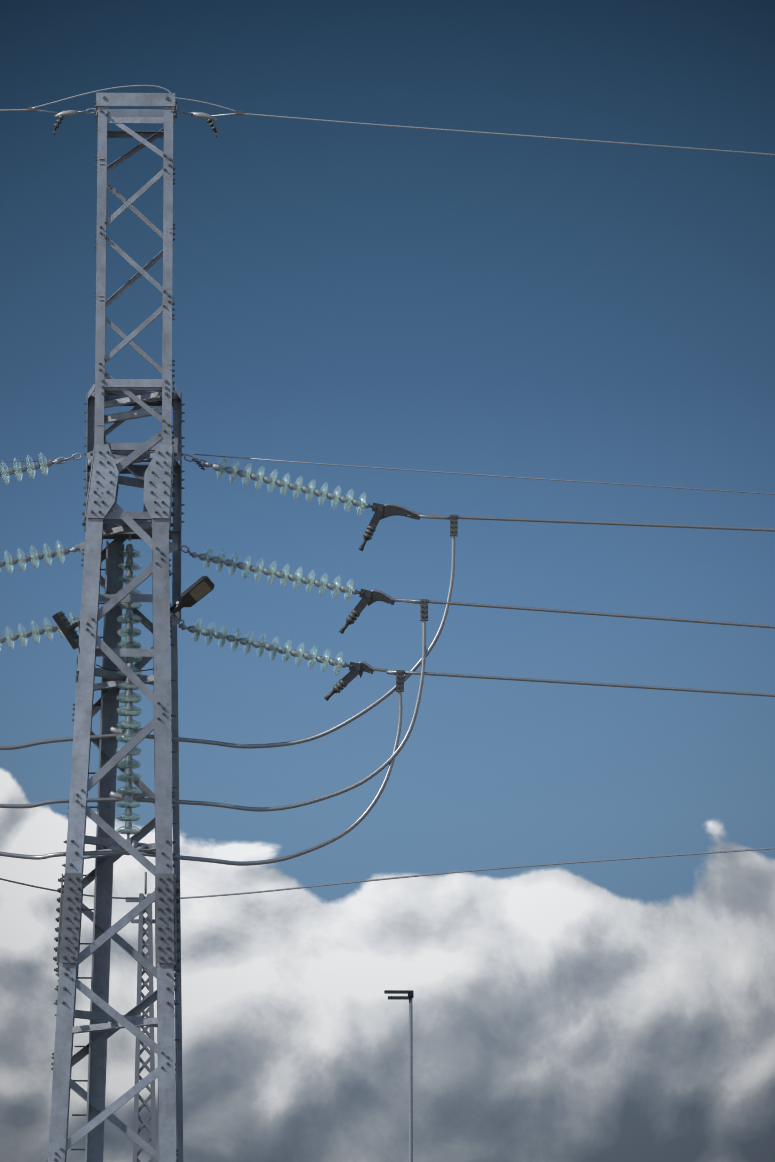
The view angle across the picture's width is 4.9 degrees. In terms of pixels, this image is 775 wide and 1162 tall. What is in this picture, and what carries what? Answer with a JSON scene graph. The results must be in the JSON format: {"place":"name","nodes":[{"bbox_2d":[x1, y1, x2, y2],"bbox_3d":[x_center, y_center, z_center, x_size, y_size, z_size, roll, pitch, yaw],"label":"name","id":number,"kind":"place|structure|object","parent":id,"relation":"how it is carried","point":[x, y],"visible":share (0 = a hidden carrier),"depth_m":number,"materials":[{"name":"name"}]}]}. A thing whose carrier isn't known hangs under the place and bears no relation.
{"place":"outdoors","nodes":[
{"label":"outdoors","id":0,"kind":"place"},
{"bbox_2d":[0,0,774,1161],"bbox_3d":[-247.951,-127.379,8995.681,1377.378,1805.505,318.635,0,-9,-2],"label":"sky","id":1,"kind":"structure","parent":0,"point":[432,302],"depth_m":9005.27,"materials":[{"name":"blue"}]},
{"label":"ground","id":2,"kind":"structure","parent":0,"visible":0},
{"bbox_2d":[47,93,184,1161],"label":"lattice tower","id":3,"kind":"structure","parent":2,"relation":"on","point":[105,515],"depth_m":100.97,"materials":[{"name":"metal"}]},
{"bbox_2d":[52,611,79,649],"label":"floodlight","id":4,"kind":"object","parent":3,"relation":"attached to","point":[66,627],"visible":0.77,"depth_m":100.68,"materials":[{"name":"black metal"}]},
{"bbox_2d":[75,640,153,848],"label":"floodlight cable","id":5,"kind":"object","parent":3,"relation":"attached to","point":[77,673],"visible":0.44,"depth_m":100.78,"materials":[{"name":"black plastic"}]},
{"bbox_2d":[116,663,141,834],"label":"jumper string","id":6,"kind":"object","parent":3,"relation":"attached to","point":[128,763],"visible":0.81,"depth_m":100.58,"materials":[{"name":"teal glass"}]},
{"bbox_2d":[116,610,141,778],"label":"jumper string","id":7,"kind":"object","parent":3,"relation":"attached to","point":[129,633],"visible":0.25,"depth_m":101.08,"materials":[{"name":"clear glass"}]},
{"bbox_2d":[116,544,141,710],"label":"jumper string","id":8,"kind":"object","parent":3,"relation":"attached to","point":[130,566],"visible":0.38,"depth_m":101.55,"materials":[{"name":"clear glass"}]},
{"bbox_2d":[170,576,214,614],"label":"floodlight","id":9,"kind":"object","parent":3,"relation":"attached to","point":[199,589],"visible":0.98,"depth_m":100.77,"materials":[{"name":"black metal"}]},
{"bbox_2d":[28,107,457,854],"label":"cable clamps","id":10,"kind":"object","parent":3,"relation":"attached to","point":[370,597],"visible":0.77,"depth_m":101.29,"materials":[{"name":"metal"}]},
{"bbox_2d":[0,453,52,484],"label":"insulator string","id":11,"kind":"object","parent":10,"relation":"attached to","point":[21,469],"visible":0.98,"depth_m":101.38,"materials":[{"name":"glass"}]},
{"bbox_2d":[0,540,69,574],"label":"insulator string","id":12,"kind":"object","parent":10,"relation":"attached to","point":[59,552],"visible":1,"depth_m":101.22,"materials":[{"name":"glass"}]},
{"bbox_2d":[0,613,79,650],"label":"insulator string","id":13,"kind":"object","parent":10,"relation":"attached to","point":[25,634],"visible":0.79,"depth_m":101.08,"materials":[{"name":"glass"}]},
{"bbox_2d":[188,618,342,675],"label":"insulator string","id":14,"kind":"object","parent":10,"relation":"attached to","point":[336,662],"visible":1,"depth_m":101.14,"materials":[{"name":"glass"}]},
{"bbox_2d":[199,546,353,602],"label":"insulator string","id":15,"kind":"object","parent":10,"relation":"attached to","point":[283,575],"visible":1,"depth_m":101.27,"materials":[{"name":"glass"}]},
{"bbox_2d":[212,456,366,515],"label":"insulator string","id":16,"kind":"object","parent":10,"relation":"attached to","point":[311,491],"visible":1,"depth_m":101.44,"materials":[{"name":"glass"}]},
{"bbox_2d":[0,85,774,865],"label":"power lines","id":17,"kind":"object","parent":10,"relation":"attached to","point":[314,737],"visible":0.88,"depth_m":101.23,"materials":[{"name":"metal"}]},
{"bbox_2d":[126,872,155,1161],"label":"lattice tower","id":18,"kind":"structure","parent":2,"relation":"on","point":[142,920],"depth_m":401.60,"materials":[{"name":"grey metal"}]},
{"bbox_2d":[0,847,774,898],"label":"power line","id":19,"kind":"object","parent":18,"relation":"attached to","point":[428,874],"visible":0.88,"depth_m":372.45,"materials":[{"name":"grey metal"}]},
{"bbox_2d":[384,990,413,1161],"bbox_3d":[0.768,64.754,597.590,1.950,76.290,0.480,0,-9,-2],"label":"lighting column","id":20,"kind":"structure","parent":2,"relation":"on","point":[410,996],"depth_m":602.97,"materials":[{"name":"grey metal"}]}
]}

